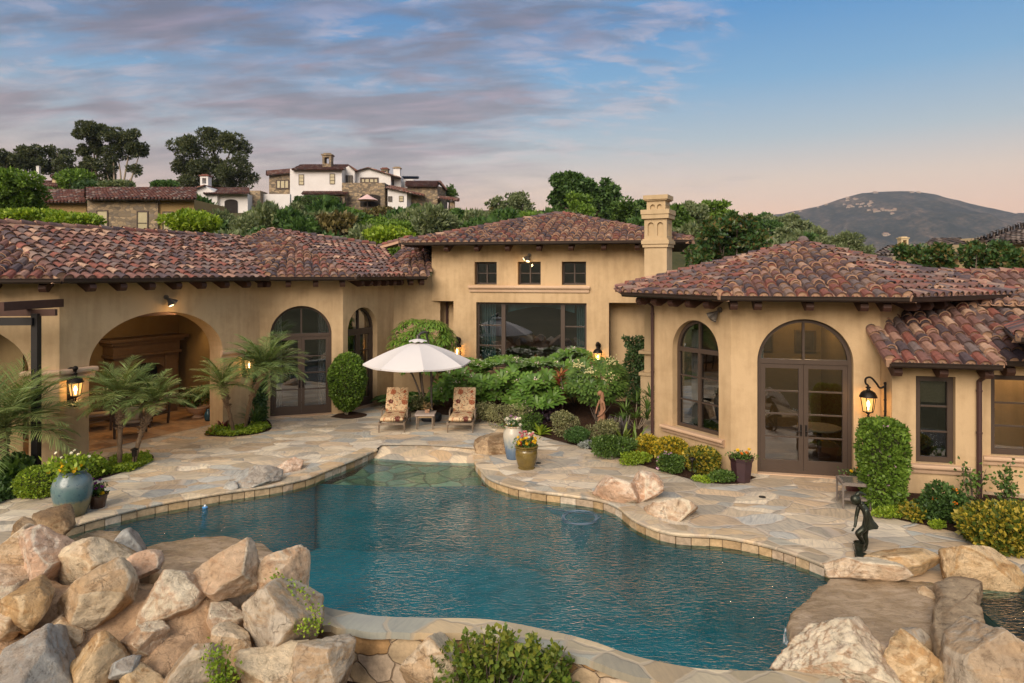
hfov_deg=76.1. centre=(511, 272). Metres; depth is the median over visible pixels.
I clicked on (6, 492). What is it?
groundcover
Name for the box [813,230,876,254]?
tree
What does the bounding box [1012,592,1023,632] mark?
spa bench
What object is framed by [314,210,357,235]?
golden bush
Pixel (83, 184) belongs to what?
hill tree
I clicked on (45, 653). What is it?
boulder
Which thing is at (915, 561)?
boulder
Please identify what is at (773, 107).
sky
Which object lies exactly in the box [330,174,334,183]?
window
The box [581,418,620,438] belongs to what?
variegated shrub
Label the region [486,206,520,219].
dark shrub
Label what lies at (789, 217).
tree
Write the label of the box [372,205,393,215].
golden bush
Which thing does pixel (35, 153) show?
tree
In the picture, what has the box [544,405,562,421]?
aeonium
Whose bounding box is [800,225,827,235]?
tree
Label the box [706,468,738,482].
shrub
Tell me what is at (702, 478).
shrub
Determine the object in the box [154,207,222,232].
lime shrub
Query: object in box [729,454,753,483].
flower pot
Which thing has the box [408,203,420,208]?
dark shrub
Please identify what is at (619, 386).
fatsia
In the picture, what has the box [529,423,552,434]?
bromeliad
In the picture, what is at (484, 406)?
variegated shrub
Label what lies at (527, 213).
round shrub
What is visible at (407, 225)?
round shrub
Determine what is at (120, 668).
boulder
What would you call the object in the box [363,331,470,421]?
cantilever parasol
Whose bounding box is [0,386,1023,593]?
pool deck
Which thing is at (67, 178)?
hill tree
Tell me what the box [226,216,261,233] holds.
grey shrub
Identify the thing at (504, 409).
variegated shrub
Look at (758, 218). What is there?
tree
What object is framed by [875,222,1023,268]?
tiled house
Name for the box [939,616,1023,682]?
boulder
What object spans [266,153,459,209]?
hill villa
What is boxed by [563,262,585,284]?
window
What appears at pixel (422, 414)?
side table
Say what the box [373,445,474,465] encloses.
beach entry
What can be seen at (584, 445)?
shrub
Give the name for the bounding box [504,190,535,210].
tree
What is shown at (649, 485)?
boulder
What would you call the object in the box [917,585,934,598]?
boulder
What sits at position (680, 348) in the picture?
window
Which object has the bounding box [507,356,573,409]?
plumeria bush
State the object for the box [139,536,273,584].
waterfall slab
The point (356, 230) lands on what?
grey shrub
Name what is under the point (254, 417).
grass plant
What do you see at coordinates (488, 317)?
curtain
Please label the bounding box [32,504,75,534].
boulder
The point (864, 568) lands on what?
boulder
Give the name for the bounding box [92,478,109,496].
potted flowers
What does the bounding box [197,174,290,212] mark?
white house
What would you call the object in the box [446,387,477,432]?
chaise longue
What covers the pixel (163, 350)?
fireplace
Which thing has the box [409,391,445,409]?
fern
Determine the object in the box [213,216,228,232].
dark shrub
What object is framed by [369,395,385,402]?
fern
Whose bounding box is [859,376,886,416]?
wall lantern
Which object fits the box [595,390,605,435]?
statue
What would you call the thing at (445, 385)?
plumeria bush
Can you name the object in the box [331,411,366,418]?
planting bed
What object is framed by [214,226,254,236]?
grey shrub
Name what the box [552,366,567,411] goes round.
cordyline
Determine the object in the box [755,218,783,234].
tree
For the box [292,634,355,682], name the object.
boulder
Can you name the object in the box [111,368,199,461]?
palm tree
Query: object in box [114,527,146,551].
boulder
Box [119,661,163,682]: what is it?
boulder
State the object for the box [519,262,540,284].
window
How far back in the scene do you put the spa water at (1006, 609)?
9.13 m
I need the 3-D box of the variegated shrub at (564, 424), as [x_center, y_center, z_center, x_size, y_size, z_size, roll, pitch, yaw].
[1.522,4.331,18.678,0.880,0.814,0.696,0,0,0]
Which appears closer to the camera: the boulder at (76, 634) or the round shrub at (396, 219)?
the boulder at (76, 634)
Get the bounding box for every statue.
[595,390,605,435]
[850,491,878,556]
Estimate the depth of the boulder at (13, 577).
8.83 m
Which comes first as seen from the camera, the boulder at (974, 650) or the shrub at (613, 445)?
the boulder at (974, 650)
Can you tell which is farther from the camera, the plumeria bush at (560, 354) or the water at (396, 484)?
the plumeria bush at (560, 354)
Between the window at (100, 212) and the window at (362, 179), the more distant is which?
the window at (362, 179)
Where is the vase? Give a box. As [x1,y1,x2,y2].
[204,408,209,420]
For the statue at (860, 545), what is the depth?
10.90 m
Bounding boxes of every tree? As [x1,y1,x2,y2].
[0,148,30,171]
[0,165,53,208]
[0,351,94,476]
[13,143,47,174]
[40,144,76,174]
[51,167,96,188]
[70,119,108,175]
[70,179,100,188]
[71,355,170,462]
[92,126,149,181]
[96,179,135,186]
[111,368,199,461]
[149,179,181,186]
[165,126,260,190]
[183,355,259,430]
[214,330,309,426]
[446,184,458,209]
[484,195,517,214]
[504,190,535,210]
[546,169,623,219]
[564,190,596,215]
[610,195,646,221]
[633,199,646,213]
[670,203,696,231]
[680,200,710,223]
[680,209,772,266]
[697,198,736,218]
[752,211,770,223]
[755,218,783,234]
[760,212,800,222]
[772,225,803,240]
[783,218,816,230]
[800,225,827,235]
[803,231,823,240]
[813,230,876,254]
[887,241,958,268]
[956,238,1023,268]
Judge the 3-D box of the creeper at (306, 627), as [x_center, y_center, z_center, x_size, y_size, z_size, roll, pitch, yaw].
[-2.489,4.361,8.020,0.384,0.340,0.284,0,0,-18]
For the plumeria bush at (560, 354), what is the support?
on the planting bed at (582, 413)
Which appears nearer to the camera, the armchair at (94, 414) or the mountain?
the armchair at (94, 414)
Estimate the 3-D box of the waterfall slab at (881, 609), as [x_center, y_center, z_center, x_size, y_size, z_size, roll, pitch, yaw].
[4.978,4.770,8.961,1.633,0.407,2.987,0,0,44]
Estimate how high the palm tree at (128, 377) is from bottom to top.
2.695 m
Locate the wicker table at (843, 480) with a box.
[836,475,871,509]
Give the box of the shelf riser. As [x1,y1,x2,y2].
[316,490,479,550]
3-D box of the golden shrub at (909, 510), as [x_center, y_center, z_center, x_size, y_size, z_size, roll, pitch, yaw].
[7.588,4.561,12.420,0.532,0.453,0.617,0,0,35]
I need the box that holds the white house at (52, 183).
[36,166,63,188]
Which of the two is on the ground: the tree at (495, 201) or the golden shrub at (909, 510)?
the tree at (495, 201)
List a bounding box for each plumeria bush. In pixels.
[425,357,494,402]
[467,354,539,409]
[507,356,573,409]
[511,380,572,414]
[547,346,601,405]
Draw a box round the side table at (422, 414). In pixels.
[414,411,435,429]
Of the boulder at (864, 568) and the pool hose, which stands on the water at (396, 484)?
the pool hose
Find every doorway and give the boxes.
[224,199,237,212]
[360,195,379,206]
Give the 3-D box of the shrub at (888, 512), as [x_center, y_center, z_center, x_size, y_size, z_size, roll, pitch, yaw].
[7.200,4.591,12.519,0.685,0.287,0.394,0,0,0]
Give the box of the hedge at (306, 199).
[292,195,340,209]
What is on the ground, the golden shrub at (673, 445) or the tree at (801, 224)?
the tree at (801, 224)
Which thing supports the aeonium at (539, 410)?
on the planting bed at (582, 413)
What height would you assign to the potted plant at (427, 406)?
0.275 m
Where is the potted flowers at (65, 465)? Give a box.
[31,449,105,482]
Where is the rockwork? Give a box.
[0,580,254,682]
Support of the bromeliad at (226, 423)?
on the planting bed at (264, 430)
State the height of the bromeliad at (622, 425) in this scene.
0.634 m
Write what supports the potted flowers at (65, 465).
in the flower urn
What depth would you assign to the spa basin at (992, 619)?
9.93 m
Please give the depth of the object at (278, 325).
21.68 m
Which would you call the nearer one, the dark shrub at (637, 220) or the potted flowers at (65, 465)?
the potted flowers at (65, 465)
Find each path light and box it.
[130,447,137,461]
[688,457,695,475]
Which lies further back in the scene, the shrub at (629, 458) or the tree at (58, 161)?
the tree at (58, 161)
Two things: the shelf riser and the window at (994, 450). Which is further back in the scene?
the shelf riser
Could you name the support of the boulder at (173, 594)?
on the rockwork
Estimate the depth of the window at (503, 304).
24.17 m
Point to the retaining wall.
(386, 647)
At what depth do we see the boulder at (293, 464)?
15.48 m
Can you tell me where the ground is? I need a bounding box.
[230,210,693,486]
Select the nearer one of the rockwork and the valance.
the rockwork
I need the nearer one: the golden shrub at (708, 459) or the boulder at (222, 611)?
the boulder at (222, 611)
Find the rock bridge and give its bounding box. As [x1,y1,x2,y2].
[930,576,984,658]
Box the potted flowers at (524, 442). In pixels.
[511,430,542,448]
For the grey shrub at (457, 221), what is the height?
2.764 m
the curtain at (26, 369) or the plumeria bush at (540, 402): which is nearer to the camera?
the curtain at (26, 369)
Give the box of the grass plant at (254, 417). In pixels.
[235,400,275,422]
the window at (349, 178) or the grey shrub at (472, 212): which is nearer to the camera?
the grey shrub at (472, 212)
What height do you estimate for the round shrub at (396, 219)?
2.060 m
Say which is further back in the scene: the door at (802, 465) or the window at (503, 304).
the window at (503, 304)
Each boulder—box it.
[0,523,33,564]
[0,564,28,599]
[0,575,54,634]
[0,613,20,641]
[0,623,75,682]
[11,516,36,535]
[17,524,74,582]
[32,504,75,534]
[50,612,83,648]
[57,557,138,632]
[58,537,135,584]
[70,630,130,682]
[108,654,140,679]
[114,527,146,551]
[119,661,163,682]
[120,620,169,658]
[127,549,164,578]
[136,569,204,625]
[163,642,225,682]
[193,537,259,601]
[206,600,243,630]
[210,621,251,668]
[223,481,238,489]
[224,465,282,487]
[234,639,308,682]
[242,577,324,646]
[257,544,310,589]
[277,457,303,473]
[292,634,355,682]
[399,632,463,682]
[473,432,505,454]
[592,475,640,502]
[632,470,664,501]
[644,497,697,521]
[769,616,901,682]
[822,557,913,581]
[864,547,939,577]
[882,628,943,682]
[891,627,929,644]
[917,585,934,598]
[938,545,1023,599]
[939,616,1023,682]
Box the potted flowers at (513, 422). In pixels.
[499,415,529,427]
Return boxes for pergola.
[0,299,63,464]
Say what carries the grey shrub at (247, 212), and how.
on the ground
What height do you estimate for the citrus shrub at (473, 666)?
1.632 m
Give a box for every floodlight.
[164,295,177,307]
[522,253,530,262]
[706,307,722,321]
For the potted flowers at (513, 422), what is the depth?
16.44 m
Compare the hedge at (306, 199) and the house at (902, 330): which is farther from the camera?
the hedge at (306, 199)
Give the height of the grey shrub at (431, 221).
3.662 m
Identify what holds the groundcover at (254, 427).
on the planting bed at (264, 430)
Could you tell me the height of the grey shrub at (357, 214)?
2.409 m
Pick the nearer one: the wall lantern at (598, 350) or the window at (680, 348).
the window at (680, 348)
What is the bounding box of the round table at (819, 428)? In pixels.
[797,422,841,458]
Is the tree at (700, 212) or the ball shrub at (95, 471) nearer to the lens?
the ball shrub at (95, 471)
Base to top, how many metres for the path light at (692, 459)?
0.525 m
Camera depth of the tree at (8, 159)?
110.33 m
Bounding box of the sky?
[0,0,1023,215]
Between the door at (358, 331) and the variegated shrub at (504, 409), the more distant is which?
the door at (358, 331)
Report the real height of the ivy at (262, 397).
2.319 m
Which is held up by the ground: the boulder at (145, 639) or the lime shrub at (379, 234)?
the lime shrub at (379, 234)
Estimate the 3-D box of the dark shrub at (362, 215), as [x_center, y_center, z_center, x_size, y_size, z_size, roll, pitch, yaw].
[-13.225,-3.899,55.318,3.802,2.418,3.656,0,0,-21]
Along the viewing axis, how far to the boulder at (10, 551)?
9.13 m
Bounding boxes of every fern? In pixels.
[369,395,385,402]
[377,392,427,413]
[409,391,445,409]
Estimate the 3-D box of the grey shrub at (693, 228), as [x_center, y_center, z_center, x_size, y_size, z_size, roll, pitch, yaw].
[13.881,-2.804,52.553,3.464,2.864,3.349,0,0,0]
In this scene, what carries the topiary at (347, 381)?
on the planting bed at (351, 415)
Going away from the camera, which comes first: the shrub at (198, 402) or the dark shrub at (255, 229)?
the shrub at (198, 402)
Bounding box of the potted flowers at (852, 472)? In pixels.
[837,467,858,475]
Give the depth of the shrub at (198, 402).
21.01 m
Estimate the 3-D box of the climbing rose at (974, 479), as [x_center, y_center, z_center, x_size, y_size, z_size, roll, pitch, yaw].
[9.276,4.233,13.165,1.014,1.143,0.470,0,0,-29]
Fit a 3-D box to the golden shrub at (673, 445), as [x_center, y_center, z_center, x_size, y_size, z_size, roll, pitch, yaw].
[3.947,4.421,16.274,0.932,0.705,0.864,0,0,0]
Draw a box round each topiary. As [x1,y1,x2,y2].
[326,351,367,414]
[853,415,912,508]
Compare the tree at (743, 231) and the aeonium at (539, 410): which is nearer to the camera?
the aeonium at (539, 410)
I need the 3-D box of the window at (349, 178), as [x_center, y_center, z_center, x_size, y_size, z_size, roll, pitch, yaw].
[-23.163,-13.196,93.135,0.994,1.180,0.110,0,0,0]
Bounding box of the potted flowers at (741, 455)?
[724,447,758,461]
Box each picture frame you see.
[764,334,772,350]
[794,330,815,351]
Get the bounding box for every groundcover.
[0,475,16,501]
[103,449,153,474]
[205,421,271,435]
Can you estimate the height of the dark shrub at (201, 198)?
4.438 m
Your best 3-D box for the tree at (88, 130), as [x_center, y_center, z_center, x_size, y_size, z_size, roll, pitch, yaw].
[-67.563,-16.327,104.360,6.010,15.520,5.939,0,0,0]
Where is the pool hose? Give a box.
[523,507,601,524]
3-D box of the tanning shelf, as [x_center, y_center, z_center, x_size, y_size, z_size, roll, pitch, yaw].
[-2.650,5.032,16.156,3.900,0.175,2.076,0,0,0]
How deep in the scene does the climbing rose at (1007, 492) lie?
12.85 m
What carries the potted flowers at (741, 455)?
in the flower pot at (741, 469)
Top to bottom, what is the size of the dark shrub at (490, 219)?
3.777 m
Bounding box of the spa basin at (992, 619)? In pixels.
[982,591,1023,640]
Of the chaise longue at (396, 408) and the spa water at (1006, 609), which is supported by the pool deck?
the chaise longue at (396, 408)
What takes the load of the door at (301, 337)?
in the house at (902, 330)
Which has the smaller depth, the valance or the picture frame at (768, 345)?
the picture frame at (768, 345)
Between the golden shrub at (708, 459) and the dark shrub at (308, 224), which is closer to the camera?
the golden shrub at (708, 459)
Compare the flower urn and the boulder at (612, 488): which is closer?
the flower urn
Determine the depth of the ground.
36.30 m
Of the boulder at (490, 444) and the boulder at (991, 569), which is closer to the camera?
the boulder at (991, 569)
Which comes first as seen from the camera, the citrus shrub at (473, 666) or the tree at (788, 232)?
the citrus shrub at (473, 666)
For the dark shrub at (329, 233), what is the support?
on the ground
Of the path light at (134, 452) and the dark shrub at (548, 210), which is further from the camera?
the dark shrub at (548, 210)
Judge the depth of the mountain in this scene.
2219.06 m
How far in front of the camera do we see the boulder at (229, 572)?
8.88 m
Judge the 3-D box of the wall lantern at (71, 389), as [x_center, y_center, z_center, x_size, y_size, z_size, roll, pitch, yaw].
[-10.718,2.799,16.001,0.463,1.022,0.387,0,0,0]
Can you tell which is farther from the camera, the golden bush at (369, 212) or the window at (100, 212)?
the golden bush at (369, 212)
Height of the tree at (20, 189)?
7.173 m
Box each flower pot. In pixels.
[89,491,108,508]
[503,424,523,459]
[515,444,537,469]
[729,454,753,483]
[843,471,860,491]
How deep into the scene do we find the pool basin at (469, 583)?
12.97 m
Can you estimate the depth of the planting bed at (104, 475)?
15.12 m
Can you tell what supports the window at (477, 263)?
in the house at (902, 330)
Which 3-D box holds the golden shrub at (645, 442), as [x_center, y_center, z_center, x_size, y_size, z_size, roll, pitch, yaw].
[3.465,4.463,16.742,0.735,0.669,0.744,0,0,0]
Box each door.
[270,306,330,415]
[348,308,372,406]
[757,319,851,475]
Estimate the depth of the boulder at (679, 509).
12.51 m
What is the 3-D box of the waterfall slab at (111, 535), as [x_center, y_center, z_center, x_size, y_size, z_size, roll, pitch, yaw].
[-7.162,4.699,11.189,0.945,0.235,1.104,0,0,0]
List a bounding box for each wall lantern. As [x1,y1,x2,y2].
[66,366,83,407]
[242,347,251,377]
[453,336,461,354]
[593,342,602,368]
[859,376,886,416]
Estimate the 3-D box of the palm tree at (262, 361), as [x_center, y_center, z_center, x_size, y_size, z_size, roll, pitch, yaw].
[-7.020,3.231,18.527,2.611,3.096,2.519,0,0,0]
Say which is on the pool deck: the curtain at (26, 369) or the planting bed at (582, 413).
the planting bed at (582, 413)
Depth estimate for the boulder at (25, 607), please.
8.04 m
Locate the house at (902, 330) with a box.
[0,194,1023,498]
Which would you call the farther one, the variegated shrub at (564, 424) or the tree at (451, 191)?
the tree at (451, 191)
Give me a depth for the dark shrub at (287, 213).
51.45 m
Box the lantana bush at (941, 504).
[913,479,971,523]
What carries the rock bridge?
on the pool deck
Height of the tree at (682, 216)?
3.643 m
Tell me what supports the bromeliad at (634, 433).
on the planting bed at (582, 413)
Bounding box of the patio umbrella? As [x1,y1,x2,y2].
[357,194,376,208]
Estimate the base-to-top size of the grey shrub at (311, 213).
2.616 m
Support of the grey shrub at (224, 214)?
on the ground
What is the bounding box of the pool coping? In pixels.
[65,447,839,581]
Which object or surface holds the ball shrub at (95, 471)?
on the planting bed at (104, 475)
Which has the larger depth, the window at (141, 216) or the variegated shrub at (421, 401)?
the window at (141, 216)
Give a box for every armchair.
[89,405,114,429]
[112,405,147,438]
[134,393,171,427]
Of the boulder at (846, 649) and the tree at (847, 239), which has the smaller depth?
the boulder at (846, 649)
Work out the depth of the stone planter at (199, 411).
20.98 m
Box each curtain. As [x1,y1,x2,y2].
[25,358,28,438]
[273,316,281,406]
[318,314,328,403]
[353,311,363,395]
[482,304,495,359]
[577,305,584,358]
[692,329,698,424]
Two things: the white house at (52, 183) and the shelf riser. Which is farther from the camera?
the white house at (52, 183)
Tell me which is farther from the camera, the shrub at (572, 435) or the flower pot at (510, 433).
the shrub at (572, 435)
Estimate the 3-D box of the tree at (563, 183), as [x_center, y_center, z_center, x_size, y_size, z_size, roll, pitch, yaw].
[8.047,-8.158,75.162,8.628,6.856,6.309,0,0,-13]
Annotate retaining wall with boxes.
[316,607,842,682]
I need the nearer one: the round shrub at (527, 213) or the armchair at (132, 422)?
the armchair at (132, 422)
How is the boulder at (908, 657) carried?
on the waterfall slab at (881, 609)
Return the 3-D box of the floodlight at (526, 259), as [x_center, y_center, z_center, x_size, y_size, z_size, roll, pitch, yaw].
[0.519,-0.509,23.657,0.296,0.351,0.312,0,0,13]
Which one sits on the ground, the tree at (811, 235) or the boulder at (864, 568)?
the tree at (811, 235)
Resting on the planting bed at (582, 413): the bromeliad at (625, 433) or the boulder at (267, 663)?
the bromeliad at (625, 433)
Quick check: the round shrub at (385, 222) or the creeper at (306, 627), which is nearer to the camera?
the creeper at (306, 627)
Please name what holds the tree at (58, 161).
on the ground
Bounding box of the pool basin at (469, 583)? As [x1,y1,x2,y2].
[103,484,826,670]
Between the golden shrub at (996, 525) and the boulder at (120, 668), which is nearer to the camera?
the boulder at (120, 668)
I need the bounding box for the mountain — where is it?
[727,191,1023,256]
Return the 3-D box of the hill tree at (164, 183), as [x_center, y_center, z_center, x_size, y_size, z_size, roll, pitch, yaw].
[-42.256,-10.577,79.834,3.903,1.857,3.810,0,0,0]
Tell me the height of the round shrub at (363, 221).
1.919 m
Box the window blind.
[920,381,944,402]
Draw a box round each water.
[73,459,827,669]
[980,591,1023,638]
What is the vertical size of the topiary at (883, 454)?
1.918 m
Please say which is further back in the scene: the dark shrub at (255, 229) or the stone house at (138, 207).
the stone house at (138, 207)
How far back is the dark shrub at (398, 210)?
58.17 m
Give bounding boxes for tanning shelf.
[318,460,481,493]
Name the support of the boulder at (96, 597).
on the rockwork
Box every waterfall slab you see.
[73,530,120,540]
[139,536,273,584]
[786,579,935,652]
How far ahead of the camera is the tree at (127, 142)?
104.38 m
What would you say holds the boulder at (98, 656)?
on the rockwork
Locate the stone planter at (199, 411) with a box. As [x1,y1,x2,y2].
[185,404,209,417]
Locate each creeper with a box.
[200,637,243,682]
[264,568,330,635]
[293,614,324,637]
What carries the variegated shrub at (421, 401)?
on the planting bed at (582, 413)
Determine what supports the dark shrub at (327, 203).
on the ground
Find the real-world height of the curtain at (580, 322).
2.560 m
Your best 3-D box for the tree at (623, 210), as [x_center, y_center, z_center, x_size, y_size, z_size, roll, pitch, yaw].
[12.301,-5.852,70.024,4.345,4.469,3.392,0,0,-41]
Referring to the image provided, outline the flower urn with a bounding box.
[50,466,93,516]
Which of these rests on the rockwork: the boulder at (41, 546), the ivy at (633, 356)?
the boulder at (41, 546)
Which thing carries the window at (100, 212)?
in the stone house at (138, 207)
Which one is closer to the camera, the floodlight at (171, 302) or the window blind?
the window blind
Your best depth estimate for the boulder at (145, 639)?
8.03 m
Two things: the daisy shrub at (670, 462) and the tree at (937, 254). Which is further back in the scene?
the tree at (937, 254)
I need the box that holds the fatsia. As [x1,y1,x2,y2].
[564,354,630,420]
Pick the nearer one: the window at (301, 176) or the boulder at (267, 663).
the boulder at (267, 663)
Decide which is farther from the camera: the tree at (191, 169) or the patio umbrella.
the tree at (191, 169)
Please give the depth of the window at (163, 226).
55.19 m
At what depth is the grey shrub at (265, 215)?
51.98 m
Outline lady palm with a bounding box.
[610,383,650,428]
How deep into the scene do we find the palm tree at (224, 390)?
18.54 m
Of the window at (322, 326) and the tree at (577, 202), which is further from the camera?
the tree at (577, 202)
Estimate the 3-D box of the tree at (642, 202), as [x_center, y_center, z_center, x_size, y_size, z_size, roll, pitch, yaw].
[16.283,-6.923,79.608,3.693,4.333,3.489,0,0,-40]
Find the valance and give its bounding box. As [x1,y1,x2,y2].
[508,304,574,312]
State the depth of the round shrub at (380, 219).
55.09 m
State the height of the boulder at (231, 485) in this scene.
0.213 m
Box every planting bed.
[2,454,153,500]
[204,419,271,436]
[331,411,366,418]
[409,398,754,483]
[864,493,1023,530]
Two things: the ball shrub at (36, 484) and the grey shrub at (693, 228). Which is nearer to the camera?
the ball shrub at (36, 484)
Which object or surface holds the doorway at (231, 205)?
in the white house at (236, 199)
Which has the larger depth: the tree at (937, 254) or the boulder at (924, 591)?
the tree at (937, 254)
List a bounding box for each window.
[96,210,107,225]
[136,211,147,228]
[162,211,172,229]
[276,180,288,188]
[299,174,303,184]
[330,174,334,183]
[346,175,352,182]
[360,177,378,182]
[476,262,496,283]
[477,302,586,368]
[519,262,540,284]
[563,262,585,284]
[677,320,718,435]
[916,376,952,462]
[991,375,1023,454]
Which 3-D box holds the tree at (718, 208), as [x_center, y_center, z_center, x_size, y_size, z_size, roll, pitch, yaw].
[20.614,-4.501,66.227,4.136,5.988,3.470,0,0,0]
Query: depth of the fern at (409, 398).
22.19 m
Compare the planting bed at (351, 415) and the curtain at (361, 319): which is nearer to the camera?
the planting bed at (351, 415)
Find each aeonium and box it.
[523,405,548,418]
[530,411,551,427]
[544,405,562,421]
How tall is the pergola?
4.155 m
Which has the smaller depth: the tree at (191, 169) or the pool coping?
the pool coping
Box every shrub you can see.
[0,207,63,220]
[0,451,39,478]
[10,464,57,499]
[41,211,106,225]
[75,453,108,478]
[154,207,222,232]
[177,385,209,407]
[196,193,225,209]
[206,208,235,223]
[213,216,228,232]
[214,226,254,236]
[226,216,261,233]
[234,209,252,217]
[240,212,254,220]
[241,225,265,235]
[251,199,288,227]
[271,205,313,227]
[281,214,325,233]
[289,201,304,211]
[306,195,363,216]
[308,209,341,229]
[322,230,347,237]
[342,212,361,232]
[346,222,376,245]
[355,211,373,221]
[357,218,379,224]
[361,223,415,247]
[363,214,386,221]
[368,220,397,225]
[379,206,406,219]
[385,216,407,223]
[388,208,422,223]
[388,246,400,254]
[395,220,419,234]
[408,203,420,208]
[408,394,426,411]
[410,202,454,234]
[424,621,580,682]
[436,212,463,231]
[451,208,464,218]
[459,215,485,227]
[463,207,487,222]
[473,400,499,421]
[474,215,502,225]
[484,403,531,428]
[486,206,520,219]
[516,411,543,431]
[519,209,542,217]
[540,207,559,212]
[550,409,579,437]
[563,425,589,443]
[577,440,591,448]
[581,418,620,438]
[588,434,637,458]
[618,451,652,465]
[621,215,643,225]
[634,433,657,457]
[652,434,688,459]
[656,450,685,473]
[672,219,702,249]
[682,444,721,474]
[690,474,716,483]
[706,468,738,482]
[764,235,796,246]
[871,505,902,518]
[896,498,927,522]
[927,518,946,529]
[951,497,1023,558]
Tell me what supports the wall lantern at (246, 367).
attached to the house at (902, 330)
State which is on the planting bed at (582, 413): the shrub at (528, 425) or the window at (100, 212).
the shrub at (528, 425)
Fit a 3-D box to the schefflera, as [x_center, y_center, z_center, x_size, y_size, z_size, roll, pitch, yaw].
[-3.131,3.175,22.791,2.561,3.134,2.079,0,0,0]
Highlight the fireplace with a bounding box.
[98,333,188,421]
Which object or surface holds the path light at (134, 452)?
on the pool deck
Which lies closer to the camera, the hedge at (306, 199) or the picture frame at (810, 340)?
the picture frame at (810, 340)
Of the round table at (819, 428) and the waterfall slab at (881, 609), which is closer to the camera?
the waterfall slab at (881, 609)
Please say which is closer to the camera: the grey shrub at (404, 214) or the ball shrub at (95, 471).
the ball shrub at (95, 471)
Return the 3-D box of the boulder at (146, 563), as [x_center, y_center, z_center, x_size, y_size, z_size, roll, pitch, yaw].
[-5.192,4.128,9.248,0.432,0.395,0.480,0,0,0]
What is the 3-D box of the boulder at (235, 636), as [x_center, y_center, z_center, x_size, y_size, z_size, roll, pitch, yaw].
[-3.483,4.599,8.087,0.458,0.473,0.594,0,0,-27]
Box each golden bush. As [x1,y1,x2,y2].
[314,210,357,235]
[362,208,376,216]
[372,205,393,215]
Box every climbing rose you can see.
[949,456,990,500]
[984,458,1022,500]
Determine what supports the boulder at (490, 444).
on the pool deck
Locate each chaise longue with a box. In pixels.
[378,387,410,432]
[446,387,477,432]
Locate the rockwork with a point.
(187, 632)
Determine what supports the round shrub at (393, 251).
on the ground
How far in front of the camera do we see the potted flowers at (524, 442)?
15.63 m
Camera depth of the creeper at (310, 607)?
8.28 m
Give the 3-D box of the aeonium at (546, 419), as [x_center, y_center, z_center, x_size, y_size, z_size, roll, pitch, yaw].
[0.870,4.429,19.332,0.653,0.625,0.668,0,0,28]
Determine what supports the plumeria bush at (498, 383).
on the planting bed at (582, 413)
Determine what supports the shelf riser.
on the pool basin at (469, 583)
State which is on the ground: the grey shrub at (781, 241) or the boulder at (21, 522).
the grey shrub at (781, 241)
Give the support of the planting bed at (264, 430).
on the pool deck
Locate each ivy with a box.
[251,365,269,420]
[621,334,643,403]
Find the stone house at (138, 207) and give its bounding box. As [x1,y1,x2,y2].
[41,187,224,229]
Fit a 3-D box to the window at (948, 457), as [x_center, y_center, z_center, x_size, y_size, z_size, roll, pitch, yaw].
[8.966,3.120,13.941,0.740,1.830,0.090,0,0,13]
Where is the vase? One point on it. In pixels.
(207, 415)
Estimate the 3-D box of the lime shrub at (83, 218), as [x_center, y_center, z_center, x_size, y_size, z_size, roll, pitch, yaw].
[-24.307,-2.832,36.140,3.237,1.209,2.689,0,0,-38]
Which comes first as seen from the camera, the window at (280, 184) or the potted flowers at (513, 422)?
the potted flowers at (513, 422)
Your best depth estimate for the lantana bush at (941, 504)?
12.14 m
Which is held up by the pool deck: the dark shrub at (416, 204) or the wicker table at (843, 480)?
the wicker table at (843, 480)
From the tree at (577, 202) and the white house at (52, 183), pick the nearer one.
the tree at (577, 202)
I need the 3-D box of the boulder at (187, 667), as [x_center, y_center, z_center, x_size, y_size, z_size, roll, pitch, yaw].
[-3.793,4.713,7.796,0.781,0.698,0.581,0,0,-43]
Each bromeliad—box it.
[204,425,217,434]
[214,420,228,427]
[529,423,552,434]
[605,415,633,435]
[611,422,632,441]
[619,420,650,444]
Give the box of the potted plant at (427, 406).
[422,402,433,411]
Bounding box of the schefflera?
[385,318,458,397]
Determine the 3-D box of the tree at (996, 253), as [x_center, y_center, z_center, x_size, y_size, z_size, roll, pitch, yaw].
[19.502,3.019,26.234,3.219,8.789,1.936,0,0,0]
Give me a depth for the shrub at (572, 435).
17.74 m
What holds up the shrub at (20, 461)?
on the planting bed at (104, 475)
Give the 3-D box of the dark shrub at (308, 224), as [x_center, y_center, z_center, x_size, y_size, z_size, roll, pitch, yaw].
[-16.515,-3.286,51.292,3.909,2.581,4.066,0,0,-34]
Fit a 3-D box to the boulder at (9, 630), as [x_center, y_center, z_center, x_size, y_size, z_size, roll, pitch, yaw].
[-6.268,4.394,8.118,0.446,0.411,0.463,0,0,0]
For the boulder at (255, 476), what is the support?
on the pool coping
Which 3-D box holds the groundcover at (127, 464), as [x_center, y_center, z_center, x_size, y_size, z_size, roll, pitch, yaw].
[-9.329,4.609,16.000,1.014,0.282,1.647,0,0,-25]
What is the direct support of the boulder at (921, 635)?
on the waterfall slab at (881, 609)
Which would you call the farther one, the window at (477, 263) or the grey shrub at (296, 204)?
the grey shrub at (296, 204)
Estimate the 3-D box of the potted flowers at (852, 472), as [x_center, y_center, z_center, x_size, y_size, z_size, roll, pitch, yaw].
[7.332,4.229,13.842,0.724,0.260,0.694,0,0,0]
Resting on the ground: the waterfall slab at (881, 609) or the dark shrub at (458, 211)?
the dark shrub at (458, 211)

